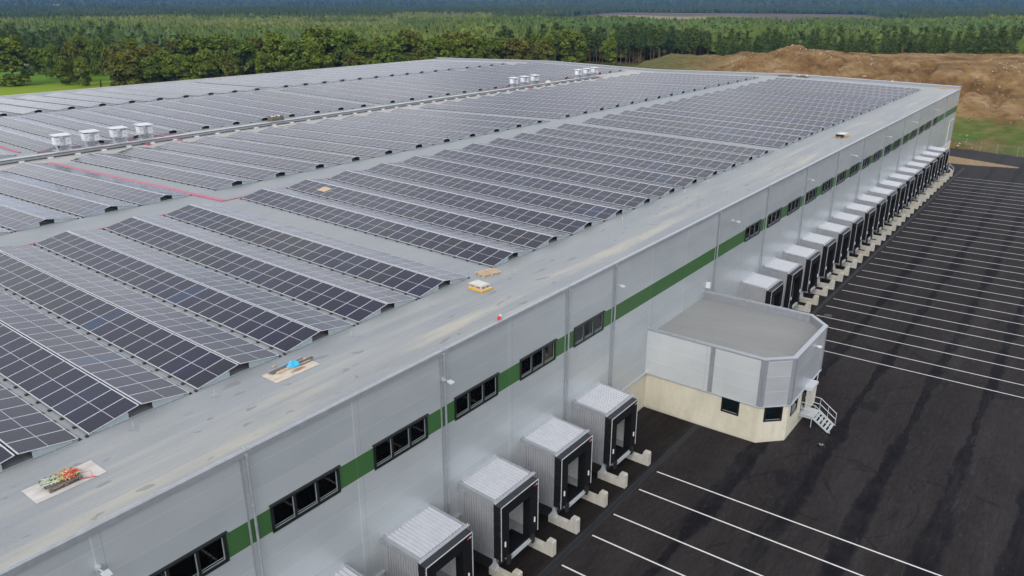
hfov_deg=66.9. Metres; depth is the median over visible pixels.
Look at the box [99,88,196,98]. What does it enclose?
solar row
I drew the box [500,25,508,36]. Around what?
pine tree
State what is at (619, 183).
solar row
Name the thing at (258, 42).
broadleaf tree
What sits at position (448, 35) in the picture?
broadleaf tree
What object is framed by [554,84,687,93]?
solar row
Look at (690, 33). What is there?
pine tree
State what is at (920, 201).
wheel guide
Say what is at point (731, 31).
pine tree
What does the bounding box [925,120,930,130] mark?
window
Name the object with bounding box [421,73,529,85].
solar row
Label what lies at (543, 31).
pine tree
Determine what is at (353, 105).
solar row
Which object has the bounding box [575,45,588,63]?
broadleaf tree
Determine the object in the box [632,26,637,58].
pine tree
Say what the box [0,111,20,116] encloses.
solar row
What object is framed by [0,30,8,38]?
pine tree
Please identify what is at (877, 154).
window
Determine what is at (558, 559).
drain strip
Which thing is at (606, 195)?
solar row
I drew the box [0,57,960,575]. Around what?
warehouse
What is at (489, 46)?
broadleaf tree
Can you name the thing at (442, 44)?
broadleaf tree
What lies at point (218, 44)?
broadleaf tree
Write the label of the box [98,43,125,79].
broadleaf tree
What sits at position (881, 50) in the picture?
pine tree
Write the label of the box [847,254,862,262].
wheel guide
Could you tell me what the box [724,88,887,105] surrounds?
solar row
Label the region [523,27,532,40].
pine tree
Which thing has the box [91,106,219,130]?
solar row
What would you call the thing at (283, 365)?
timber plank
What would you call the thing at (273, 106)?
solar row
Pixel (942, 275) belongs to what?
bay marking
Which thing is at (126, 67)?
broadleaf tree
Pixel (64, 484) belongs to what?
pallet
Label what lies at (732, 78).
solar row
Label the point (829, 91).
solar row
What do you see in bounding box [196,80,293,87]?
solar row
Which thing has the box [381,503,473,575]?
loading dock
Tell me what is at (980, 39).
pine tree
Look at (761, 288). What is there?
loading dock
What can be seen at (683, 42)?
pine tree
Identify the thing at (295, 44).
broadleaf tree
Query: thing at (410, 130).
solar row
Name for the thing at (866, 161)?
window
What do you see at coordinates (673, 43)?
pine tree
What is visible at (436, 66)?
solar row
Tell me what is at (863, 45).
pine tree
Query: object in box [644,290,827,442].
office annex
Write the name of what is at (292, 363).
plastic bag
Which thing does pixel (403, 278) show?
solar row
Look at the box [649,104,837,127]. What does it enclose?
solar row
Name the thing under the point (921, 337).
bay marking
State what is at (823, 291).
wheel guide
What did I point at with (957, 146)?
rubble
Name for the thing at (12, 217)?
solar row
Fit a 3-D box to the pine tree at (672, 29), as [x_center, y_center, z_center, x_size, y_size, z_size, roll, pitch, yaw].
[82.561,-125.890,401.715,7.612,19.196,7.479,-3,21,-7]
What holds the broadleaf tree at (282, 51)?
on the terrain at (986, 113)
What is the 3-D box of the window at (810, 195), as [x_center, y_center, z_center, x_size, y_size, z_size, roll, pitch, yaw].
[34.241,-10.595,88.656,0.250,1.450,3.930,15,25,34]
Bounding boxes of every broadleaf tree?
[0,35,37,85]
[28,47,44,73]
[37,48,51,73]
[42,44,63,77]
[53,56,75,84]
[60,42,80,81]
[69,34,89,68]
[73,56,92,85]
[86,37,98,74]
[90,39,105,75]
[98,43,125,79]
[105,49,144,86]
[120,38,137,48]
[126,45,147,77]
[134,56,161,82]
[142,43,158,76]
[149,50,171,81]
[159,54,188,80]
[162,38,184,79]
[178,33,217,56]
[178,56,200,80]
[189,49,220,78]
[195,34,240,76]
[219,53,239,76]
[225,38,257,75]
[243,36,264,74]
[254,51,274,73]
[261,31,286,72]
[274,38,302,71]
[284,37,311,70]
[297,39,333,69]
[300,27,340,69]
[317,29,358,66]
[334,30,363,65]
[341,52,358,66]
[354,41,383,64]
[370,36,380,56]
[376,35,410,62]
[397,30,428,60]
[409,40,439,60]
[425,36,453,58]
[438,31,455,55]
[449,38,467,57]
[454,31,476,52]
[463,35,486,58]
[478,34,494,58]
[488,36,503,58]
[500,35,509,57]
[501,38,531,59]
[522,39,535,59]
[529,33,543,52]
[533,40,552,60]
[541,35,556,60]
[545,29,575,62]
[565,32,586,62]
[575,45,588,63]
[598,37,617,65]
[630,46,644,61]
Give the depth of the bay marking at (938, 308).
82.51 m
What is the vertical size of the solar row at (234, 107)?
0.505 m
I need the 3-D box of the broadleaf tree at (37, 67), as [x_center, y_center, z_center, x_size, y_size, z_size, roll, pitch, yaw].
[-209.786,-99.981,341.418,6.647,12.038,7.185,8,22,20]
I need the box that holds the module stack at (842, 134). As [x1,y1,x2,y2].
[836,132,848,136]
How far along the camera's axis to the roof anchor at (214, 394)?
35.69 m
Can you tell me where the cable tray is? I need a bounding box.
[0,75,605,163]
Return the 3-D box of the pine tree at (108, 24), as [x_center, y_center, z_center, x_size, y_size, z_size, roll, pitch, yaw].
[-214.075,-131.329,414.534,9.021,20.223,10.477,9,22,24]
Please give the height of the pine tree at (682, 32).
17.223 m
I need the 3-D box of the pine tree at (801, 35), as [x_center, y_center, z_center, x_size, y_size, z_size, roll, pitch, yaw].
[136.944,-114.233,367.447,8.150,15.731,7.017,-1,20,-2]
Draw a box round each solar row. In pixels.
[0,98,85,110]
[0,104,51,114]
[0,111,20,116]
[0,116,114,146]
[0,126,79,152]
[0,150,16,157]
[0,171,138,217]
[0,195,78,231]
[0,228,12,234]
[0,245,280,391]
[0,290,191,437]
[0,384,81,472]
[2,163,190,205]
[14,95,116,107]
[22,113,153,140]
[33,229,354,354]
[44,92,145,104]
[58,109,189,135]
[70,90,171,101]
[71,153,258,190]
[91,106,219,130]
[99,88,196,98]
[103,216,416,324]
[116,147,300,180]
[121,103,250,126]
[123,86,221,95]
[146,84,245,93]
[150,100,267,122]
[156,141,337,171]
[163,204,469,298]
[169,82,264,90]
[177,97,304,117]
[192,136,372,164]
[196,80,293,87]
[204,95,328,114]
[220,78,312,85]
[226,131,403,157]
[227,92,352,111]
[236,76,331,83]
[240,188,533,267]
[251,90,373,108]
[256,75,350,81]
[258,127,431,150]
[275,73,367,80]
[281,87,402,103]
[286,179,570,250]
[287,122,459,144]
[290,72,381,78]
[301,85,419,101]
[309,70,399,76]
[315,118,484,139]
[320,83,439,98]
[323,69,412,75]
[328,170,603,234]
[339,68,428,73]
[339,81,453,95]
[341,115,507,133]
[354,67,440,72]
[357,79,471,93]
[366,111,527,129]
[367,65,454,70]
[367,163,633,220]
[374,77,487,91]
[384,64,472,68]
[390,108,548,124]
[391,76,502,89]
[399,63,485,67]
[401,156,659,208]
[405,74,516,87]
[412,62,494,66]
[420,104,576,118]
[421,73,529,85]
[423,61,506,65]
[432,149,683,197]
[435,71,541,83]
[441,101,592,114]
[449,70,554,81]
[460,98,609,111]
[461,143,704,187]
[465,68,570,79]
[477,95,624,108]
[479,67,582,77]
[487,137,724,179]
[493,65,592,75]
[494,93,638,105]
[504,64,604,74]
[510,91,652,102]
[512,132,741,170]
[515,63,613,72]
[525,62,624,71]
[526,89,663,99]
[535,128,758,163]
[540,86,677,96]
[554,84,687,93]
[555,123,771,156]
[567,83,699,91]
[580,81,708,89]
[583,117,793,147]
[595,78,722,86]
[602,114,805,141]
[607,77,731,84]
[618,110,817,137]
[619,75,740,82]
[629,74,750,80]
[635,107,827,131]
[639,72,757,78]
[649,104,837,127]
[665,101,847,123]
[678,98,855,119]
[690,95,865,115]
[702,93,872,111]
[714,90,880,109]
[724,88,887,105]
[736,85,896,101]
[748,83,902,99]
[758,81,908,95]
[766,79,913,94]
[774,77,919,91]
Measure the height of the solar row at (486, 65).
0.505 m
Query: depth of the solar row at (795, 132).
109.87 m
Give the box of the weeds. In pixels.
[952,139,1023,156]
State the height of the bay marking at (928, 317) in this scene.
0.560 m
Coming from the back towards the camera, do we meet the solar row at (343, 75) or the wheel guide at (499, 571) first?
the solar row at (343, 75)
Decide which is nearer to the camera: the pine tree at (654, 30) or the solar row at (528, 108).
the solar row at (528, 108)
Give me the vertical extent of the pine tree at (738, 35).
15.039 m
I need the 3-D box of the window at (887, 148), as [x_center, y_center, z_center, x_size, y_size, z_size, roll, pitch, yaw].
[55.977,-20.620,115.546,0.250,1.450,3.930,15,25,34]
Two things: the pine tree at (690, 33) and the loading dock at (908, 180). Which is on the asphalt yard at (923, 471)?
the loading dock at (908, 180)
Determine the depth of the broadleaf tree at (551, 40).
361.04 m
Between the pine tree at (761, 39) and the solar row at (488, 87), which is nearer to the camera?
the solar row at (488, 87)
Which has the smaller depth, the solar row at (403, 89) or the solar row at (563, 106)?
the solar row at (563, 106)
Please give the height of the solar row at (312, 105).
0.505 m
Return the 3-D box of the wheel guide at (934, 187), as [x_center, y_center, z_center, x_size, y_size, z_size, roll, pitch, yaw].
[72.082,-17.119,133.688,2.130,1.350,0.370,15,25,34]
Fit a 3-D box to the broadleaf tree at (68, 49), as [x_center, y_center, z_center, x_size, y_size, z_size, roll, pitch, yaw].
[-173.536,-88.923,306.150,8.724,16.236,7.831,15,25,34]
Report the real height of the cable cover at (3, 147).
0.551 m
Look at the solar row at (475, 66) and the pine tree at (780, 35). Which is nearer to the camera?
the solar row at (475, 66)
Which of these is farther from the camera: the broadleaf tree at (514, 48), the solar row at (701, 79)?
the broadleaf tree at (514, 48)
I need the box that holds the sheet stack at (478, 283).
[469,280,489,287]
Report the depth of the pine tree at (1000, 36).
306.23 m
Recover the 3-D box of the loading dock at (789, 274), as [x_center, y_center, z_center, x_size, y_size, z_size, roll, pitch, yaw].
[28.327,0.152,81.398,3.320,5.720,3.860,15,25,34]
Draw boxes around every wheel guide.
[489,564,522,575]
[528,537,555,556]
[548,514,579,534]
[581,489,607,507]
[597,470,627,488]
[625,450,650,465]
[792,302,810,312]
[799,295,818,304]
[810,286,827,295]
[817,280,834,289]
[827,272,843,281]
[833,266,849,275]
[842,259,857,268]
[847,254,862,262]
[852,248,869,255]
[860,243,874,250]
[864,237,881,244]
[870,232,885,240]
[875,227,891,234]
[883,223,896,230]
[885,218,901,225]
[893,214,905,221]
[895,210,910,216]
[900,206,914,213]
[904,202,918,208]
[911,199,922,205]
[912,195,926,201]
[917,192,929,198]
[920,188,933,194]
[925,185,936,191]
[927,182,940,187]
[934,176,946,181]
[940,171,952,176]
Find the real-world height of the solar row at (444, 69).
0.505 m
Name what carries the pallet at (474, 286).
on the pale board
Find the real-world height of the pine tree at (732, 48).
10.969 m
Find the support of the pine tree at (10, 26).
on the terrain at (986, 113)
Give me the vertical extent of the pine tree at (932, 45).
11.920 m
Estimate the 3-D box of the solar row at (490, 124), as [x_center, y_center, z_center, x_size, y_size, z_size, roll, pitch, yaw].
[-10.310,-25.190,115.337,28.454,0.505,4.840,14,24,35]
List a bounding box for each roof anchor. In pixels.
[128,422,138,430]
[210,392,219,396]
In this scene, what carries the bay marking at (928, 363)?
on the asphalt yard at (923, 471)
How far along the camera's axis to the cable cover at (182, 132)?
101.36 m
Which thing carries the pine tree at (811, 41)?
on the terrain at (986, 113)
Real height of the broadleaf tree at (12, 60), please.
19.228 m
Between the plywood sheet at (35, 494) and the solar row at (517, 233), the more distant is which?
the solar row at (517, 233)
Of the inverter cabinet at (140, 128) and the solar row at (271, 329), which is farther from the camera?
the inverter cabinet at (140, 128)
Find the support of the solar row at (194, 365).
on the warehouse
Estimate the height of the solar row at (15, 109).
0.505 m
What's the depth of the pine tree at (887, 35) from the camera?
332.45 m
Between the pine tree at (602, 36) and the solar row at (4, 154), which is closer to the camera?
the solar row at (4, 154)
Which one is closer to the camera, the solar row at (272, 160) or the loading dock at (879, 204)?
the solar row at (272, 160)
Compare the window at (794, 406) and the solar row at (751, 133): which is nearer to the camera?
the window at (794, 406)
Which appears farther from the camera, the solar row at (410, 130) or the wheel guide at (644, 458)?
the solar row at (410, 130)
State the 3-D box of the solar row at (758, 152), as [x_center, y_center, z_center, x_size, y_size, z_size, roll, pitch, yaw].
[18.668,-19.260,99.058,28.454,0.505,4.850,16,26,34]
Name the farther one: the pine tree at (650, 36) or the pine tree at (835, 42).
the pine tree at (650, 36)
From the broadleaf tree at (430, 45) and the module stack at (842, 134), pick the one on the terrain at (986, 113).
the broadleaf tree at (430, 45)
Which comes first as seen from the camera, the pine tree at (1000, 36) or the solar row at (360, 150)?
the solar row at (360, 150)
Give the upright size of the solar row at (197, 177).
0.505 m
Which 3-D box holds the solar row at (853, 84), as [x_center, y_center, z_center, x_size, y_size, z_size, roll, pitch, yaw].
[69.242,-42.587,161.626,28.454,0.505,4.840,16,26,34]
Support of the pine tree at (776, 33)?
on the terrain at (986, 113)
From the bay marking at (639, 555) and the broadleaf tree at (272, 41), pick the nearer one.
the bay marking at (639, 555)
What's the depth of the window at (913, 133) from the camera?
129.17 m
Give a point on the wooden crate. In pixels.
(270, 118)
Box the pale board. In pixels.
[469,285,490,290]
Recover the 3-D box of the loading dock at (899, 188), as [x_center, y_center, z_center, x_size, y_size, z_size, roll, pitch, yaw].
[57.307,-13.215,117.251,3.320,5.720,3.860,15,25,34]
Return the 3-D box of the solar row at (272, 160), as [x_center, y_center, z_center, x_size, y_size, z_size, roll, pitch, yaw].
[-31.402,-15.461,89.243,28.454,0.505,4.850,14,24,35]
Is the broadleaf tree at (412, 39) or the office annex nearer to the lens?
the office annex
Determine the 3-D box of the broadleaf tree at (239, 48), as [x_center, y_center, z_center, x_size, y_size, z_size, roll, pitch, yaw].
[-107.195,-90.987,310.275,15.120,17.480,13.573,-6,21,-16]
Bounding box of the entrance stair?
[799,394,836,432]
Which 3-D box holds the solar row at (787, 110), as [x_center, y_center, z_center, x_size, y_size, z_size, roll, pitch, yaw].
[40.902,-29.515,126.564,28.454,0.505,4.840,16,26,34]
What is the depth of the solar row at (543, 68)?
196.09 m
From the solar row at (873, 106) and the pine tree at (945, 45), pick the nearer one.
the solar row at (873, 106)
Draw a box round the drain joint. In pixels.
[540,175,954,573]
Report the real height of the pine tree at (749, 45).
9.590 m
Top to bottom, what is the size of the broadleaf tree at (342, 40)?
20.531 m
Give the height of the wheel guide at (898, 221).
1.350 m
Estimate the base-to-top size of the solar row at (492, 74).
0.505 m
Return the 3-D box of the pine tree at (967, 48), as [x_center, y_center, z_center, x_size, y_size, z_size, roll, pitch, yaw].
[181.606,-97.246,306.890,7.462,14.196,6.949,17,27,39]
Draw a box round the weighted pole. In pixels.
[817,432,824,448]
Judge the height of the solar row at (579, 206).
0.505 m
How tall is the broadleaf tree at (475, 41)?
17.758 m
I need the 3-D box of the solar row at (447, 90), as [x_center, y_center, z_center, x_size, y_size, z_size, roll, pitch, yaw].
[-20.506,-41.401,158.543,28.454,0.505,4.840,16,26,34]
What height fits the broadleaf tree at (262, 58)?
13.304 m
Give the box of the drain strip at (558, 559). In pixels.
[539,168,963,575]
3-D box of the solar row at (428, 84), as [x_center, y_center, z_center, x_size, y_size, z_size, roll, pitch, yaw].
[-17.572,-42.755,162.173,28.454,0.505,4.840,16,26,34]
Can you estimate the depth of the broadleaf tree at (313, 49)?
292.96 m
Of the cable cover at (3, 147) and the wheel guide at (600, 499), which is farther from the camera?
the cable cover at (3, 147)
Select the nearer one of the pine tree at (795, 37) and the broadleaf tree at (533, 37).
the pine tree at (795, 37)
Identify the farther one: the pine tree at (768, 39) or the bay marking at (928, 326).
the pine tree at (768, 39)
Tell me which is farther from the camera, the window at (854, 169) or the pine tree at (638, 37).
the pine tree at (638, 37)
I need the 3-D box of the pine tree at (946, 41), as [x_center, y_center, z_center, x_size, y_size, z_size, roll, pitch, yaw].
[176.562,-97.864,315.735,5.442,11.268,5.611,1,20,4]
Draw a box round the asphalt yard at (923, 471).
[473,148,1023,575]
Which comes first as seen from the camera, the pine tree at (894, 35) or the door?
the door
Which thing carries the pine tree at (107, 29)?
on the terrain at (986, 113)
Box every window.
[149,531,229,575]
[269,465,340,532]
[372,413,428,470]
[454,372,499,420]
[520,339,557,380]
[574,310,605,347]
[721,397,739,415]
[745,219,761,241]
[763,407,782,421]
[767,207,782,227]
[787,196,801,215]
[790,398,797,416]
[805,186,817,204]
[821,177,832,194]
[836,169,846,185]
[849,162,859,177]
[862,155,871,169]
[873,149,881,162]
[883,143,891,156]
[893,138,900,149]
[902,133,908,144]
[910,128,917,139]
[918,124,923,134]
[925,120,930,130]
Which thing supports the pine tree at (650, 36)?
on the terrain at (986, 113)
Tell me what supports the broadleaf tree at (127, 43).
on the terrain at (986, 113)
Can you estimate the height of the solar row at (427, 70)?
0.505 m
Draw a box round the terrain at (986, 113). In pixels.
[0,12,1023,156]
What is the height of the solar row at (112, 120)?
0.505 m
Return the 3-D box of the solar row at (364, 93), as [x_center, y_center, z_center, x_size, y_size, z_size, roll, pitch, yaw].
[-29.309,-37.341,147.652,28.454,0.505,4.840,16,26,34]
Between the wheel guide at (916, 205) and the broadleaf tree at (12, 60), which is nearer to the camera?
the wheel guide at (916, 205)
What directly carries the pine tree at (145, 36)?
on the terrain at (986, 113)
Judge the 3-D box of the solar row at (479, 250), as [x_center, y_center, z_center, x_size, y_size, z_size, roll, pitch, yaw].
[-11.188,-5.489,62.122,28.454,0.505,4.850,16,26,34]
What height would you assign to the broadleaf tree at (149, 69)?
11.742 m
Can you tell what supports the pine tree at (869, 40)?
on the terrain at (986, 113)
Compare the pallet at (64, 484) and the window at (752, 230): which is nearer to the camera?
the pallet at (64, 484)
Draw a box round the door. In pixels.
[800,390,806,410]
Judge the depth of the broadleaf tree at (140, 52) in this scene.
294.02 m
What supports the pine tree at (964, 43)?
on the terrain at (986, 113)
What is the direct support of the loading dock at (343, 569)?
on the asphalt yard at (923, 471)
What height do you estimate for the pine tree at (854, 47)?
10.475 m
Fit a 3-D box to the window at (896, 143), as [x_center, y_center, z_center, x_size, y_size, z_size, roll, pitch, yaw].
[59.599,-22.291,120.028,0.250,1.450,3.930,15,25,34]
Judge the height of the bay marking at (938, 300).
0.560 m
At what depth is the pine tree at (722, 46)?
364.62 m
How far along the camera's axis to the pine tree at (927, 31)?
316.94 m
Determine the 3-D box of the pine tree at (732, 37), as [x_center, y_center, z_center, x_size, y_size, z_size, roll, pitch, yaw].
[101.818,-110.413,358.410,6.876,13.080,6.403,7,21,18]
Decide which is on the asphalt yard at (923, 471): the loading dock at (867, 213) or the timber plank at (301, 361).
the loading dock at (867, 213)
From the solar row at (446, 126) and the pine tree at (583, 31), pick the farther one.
the pine tree at (583, 31)
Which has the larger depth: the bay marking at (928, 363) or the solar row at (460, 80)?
the solar row at (460, 80)
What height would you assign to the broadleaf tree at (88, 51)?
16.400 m
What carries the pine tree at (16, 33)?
on the terrain at (986, 113)
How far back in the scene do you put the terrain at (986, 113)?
247.27 m
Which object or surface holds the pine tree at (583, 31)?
on the terrain at (986, 113)
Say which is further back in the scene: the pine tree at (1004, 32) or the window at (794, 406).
the pine tree at (1004, 32)
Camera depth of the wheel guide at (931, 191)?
131.25 m
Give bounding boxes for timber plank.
[267,356,302,373]
[271,356,312,374]
[276,367,290,373]
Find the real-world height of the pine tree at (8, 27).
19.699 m
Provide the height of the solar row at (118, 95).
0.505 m
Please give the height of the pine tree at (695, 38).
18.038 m
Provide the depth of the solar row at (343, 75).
181.18 m
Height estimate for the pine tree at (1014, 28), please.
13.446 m
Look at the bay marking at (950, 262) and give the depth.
97.01 m
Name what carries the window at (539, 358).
in the warehouse
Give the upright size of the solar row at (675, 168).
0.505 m
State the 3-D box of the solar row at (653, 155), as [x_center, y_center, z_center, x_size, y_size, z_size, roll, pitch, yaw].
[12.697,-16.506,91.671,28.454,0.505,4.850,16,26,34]
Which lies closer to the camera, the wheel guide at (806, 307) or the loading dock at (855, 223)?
the wheel guide at (806, 307)
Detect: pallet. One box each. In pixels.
[39,467,82,492]
[469,284,489,289]
[475,268,501,277]
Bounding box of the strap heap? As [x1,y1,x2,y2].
[55,467,80,480]
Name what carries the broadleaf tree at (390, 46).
on the terrain at (986, 113)
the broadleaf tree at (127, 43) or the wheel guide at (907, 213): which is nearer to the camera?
the wheel guide at (907, 213)
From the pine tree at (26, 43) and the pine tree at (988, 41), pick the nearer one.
the pine tree at (988, 41)
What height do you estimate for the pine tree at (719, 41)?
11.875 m
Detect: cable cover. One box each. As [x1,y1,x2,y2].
[0,146,20,152]
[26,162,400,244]
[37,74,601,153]
[48,162,224,201]
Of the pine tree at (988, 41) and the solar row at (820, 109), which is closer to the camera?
the solar row at (820, 109)
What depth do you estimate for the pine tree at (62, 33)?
400.88 m
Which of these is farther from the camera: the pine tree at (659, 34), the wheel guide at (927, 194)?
the pine tree at (659, 34)
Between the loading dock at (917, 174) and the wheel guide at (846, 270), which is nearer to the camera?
the wheel guide at (846, 270)
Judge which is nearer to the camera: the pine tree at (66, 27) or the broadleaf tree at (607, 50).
the broadleaf tree at (607, 50)
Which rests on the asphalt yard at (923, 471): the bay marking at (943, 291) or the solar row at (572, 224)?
the bay marking at (943, 291)
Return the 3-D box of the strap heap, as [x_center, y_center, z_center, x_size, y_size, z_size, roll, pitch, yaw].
[-16.908,7.022,29.451,0.806,0.189,0.831,-1,20,-4]
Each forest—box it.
[0,0,1023,6]
[0,4,1023,20]
[0,12,1023,67]
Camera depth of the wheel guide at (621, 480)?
52.68 m
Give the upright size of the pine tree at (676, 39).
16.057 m
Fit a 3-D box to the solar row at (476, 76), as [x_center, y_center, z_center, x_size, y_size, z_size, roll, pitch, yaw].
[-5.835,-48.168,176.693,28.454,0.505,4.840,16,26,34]
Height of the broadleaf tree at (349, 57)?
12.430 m
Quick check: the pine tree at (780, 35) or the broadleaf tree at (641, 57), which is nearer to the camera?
the pine tree at (780, 35)
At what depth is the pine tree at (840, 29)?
358.87 m
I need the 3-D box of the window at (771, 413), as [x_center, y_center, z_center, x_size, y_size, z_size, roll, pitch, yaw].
[19.219,9.266,57.026,1.420,1.220,0.070,-3,21,-7]
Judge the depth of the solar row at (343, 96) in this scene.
142.12 m
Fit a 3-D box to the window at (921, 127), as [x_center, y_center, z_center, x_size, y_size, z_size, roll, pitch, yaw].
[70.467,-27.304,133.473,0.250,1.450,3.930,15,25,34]
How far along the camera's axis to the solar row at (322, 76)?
177.22 m
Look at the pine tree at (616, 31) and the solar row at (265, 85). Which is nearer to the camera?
the solar row at (265, 85)
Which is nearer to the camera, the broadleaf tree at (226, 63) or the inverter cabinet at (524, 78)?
the inverter cabinet at (524, 78)
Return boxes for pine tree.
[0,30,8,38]
[2,23,10,34]
[6,23,23,47]
[11,27,30,55]
[21,28,30,47]
[21,34,33,55]
[27,31,41,48]
[39,30,50,48]
[44,30,54,44]
[46,26,69,58]
[56,37,69,58]
[58,31,68,59]
[62,24,70,36]
[95,26,112,44]
[103,26,117,45]
[105,23,113,44]
[136,22,143,29]
[141,31,151,45]
[494,31,501,37]
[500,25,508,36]
[506,29,514,37]
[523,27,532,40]
[537,23,546,35]
[551,21,559,58]
[578,26,587,44]
[585,27,595,63]
[592,30,601,63]
[598,27,608,64]
[611,23,616,30]
[612,26,619,58]
[616,26,628,63]
[621,31,632,63]
[625,26,636,63]
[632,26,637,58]
[634,27,646,63]
[635,32,641,63]
[636,32,645,62]
[643,28,655,59]
[644,26,649,60]
[646,28,657,58]
[652,27,666,57]
[656,29,666,56]
[662,31,671,48]
[668,26,675,52]
[669,31,674,53]
[672,33,679,49]
[676,31,686,47]
[677,33,687,52]
[684,27,689,45]
[686,27,693,48]
[690,29,700,54]
[698,30,705,50]
[702,32,713,54]
[713,33,721,49]
[715,38,722,51]
[716,40,725,55]
[720,37,729,55]
[724,28,734,52]
[725,35,737,54]
[726,39,735,54]
[734,31,741,52]
[738,37,746,51]
[744,40,752,51]
[752,35,760,52]
[757,27,775,52]
[758,32,766,52]
[768,28,781,50]
[775,33,784,47]
[780,34,788,47]
[787,37,793,45]
[789,32,799,45]
[799,30,805,40]
[803,29,818,48]
[807,28,823,49]
[819,27,834,50]
[831,36,838,50]
[836,24,847,39]
[838,35,846,49]
[844,34,855,52]
[850,40,859,52]
[852,39,861,52]
[858,39,867,52]
[860,33,874,53]
[875,38,886,53]
[876,25,887,36]
[877,30,892,53]
[879,38,885,53]
[885,38,895,52]
[886,31,897,52]
[893,34,904,53]
[898,26,909,50]
[903,32,916,52]
[909,41,917,52]
[914,26,932,53]
[916,26,923,39]
[918,36,926,52]
[926,26,944,53]
[927,34,938,53]
[937,34,951,53]
[938,34,952,53]
[948,32,962,52]
[949,36,961,52]
[960,24,978,53]
[961,36,971,50]
[972,26,987,53]
[973,30,985,53]
[979,23,997,53]
[988,27,1006,53]
[990,25,1010,53]
[1001,25,1021,53]
[1006,27,1021,52]
[1008,37,1019,53]
[1010,25,1023,48]
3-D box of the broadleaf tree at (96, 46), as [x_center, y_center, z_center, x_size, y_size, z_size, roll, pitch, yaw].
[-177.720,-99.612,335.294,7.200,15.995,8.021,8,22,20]
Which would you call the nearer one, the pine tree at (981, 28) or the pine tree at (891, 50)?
the pine tree at (981, 28)
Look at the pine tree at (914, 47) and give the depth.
334.41 m
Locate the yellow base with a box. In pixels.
[468,286,492,292]
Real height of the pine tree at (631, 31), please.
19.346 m
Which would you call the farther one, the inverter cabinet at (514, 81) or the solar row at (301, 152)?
the inverter cabinet at (514, 81)
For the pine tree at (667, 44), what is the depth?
394.37 m
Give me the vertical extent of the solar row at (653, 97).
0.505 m
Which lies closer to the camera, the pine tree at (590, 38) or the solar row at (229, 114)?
the solar row at (229, 114)
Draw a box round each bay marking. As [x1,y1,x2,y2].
[561,565,584,575]
[592,535,684,575]
[613,514,762,575]
[639,489,862,575]
[657,471,941,575]
[817,315,1021,358]
[826,305,1022,345]
[826,351,1022,397]
[827,340,1021,384]
[828,327,1021,369]
[833,298,1020,335]
[844,290,1023,324]
[852,284,1020,315]
[859,276,1022,305]
[863,270,1019,297]
[870,263,1020,288]
[877,258,1023,282]
[881,251,1019,273]
[890,247,1020,267]
[904,231,1023,248]
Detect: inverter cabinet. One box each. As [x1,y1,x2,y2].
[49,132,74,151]
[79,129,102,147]
[106,125,129,143]
[133,122,154,139]
[508,77,518,87]
[519,75,529,85]
[531,74,538,84]
[574,69,582,77]
[582,68,591,76]
[590,67,598,75]
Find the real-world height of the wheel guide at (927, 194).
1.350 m
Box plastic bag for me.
[286,360,299,368]
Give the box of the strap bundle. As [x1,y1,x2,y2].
[37,475,60,488]
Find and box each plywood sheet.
[22,460,106,503]
[261,357,318,382]
[318,187,331,191]
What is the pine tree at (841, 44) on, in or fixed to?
on the terrain at (986, 113)
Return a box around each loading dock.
[325,563,363,575]
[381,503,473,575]
[458,454,538,570]
[520,415,592,518]
[572,381,637,474]
[739,272,784,306]
[762,257,803,308]
[782,244,821,297]
[800,232,836,282]
[816,221,851,269]
[831,211,864,256]
[844,202,876,244]
[857,194,886,235]
[868,186,896,225]
[878,179,906,215]
[888,173,914,207]
[897,166,922,199]
[905,160,930,194]
[913,156,936,185]
[921,151,943,179]
[928,146,949,173]
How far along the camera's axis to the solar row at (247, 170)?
83.52 m
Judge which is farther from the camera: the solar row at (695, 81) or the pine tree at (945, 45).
the pine tree at (945, 45)
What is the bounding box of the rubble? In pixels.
[667,44,1023,148]
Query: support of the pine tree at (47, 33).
on the terrain at (986, 113)
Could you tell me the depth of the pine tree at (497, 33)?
353.18 m
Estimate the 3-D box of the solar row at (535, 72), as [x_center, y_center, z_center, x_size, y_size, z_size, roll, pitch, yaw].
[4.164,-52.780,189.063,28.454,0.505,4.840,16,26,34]
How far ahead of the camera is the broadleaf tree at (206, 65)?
292.22 m
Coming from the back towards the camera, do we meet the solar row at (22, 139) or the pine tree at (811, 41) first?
the pine tree at (811, 41)
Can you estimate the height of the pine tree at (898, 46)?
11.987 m
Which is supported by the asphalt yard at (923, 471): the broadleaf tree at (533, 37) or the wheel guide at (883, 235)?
the wheel guide at (883, 235)
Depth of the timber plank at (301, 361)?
38.84 m
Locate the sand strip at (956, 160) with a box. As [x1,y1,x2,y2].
[948,156,1018,167]
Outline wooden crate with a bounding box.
[267,115,283,121]
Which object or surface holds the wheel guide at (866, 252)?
on the asphalt yard at (923, 471)
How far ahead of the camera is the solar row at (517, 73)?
184.36 m
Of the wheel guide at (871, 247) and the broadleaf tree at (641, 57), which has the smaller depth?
the wheel guide at (871, 247)
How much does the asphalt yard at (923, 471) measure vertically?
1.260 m
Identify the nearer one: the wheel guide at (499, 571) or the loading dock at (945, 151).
the wheel guide at (499, 571)
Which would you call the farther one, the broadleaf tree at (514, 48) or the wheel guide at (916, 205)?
the broadleaf tree at (514, 48)
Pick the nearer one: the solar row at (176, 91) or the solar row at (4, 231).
the solar row at (4, 231)
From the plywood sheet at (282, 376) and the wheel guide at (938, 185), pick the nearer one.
the plywood sheet at (282, 376)
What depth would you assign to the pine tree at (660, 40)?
387.78 m
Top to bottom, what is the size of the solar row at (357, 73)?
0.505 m
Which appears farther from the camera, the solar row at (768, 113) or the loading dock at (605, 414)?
the solar row at (768, 113)
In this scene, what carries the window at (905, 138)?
in the warehouse

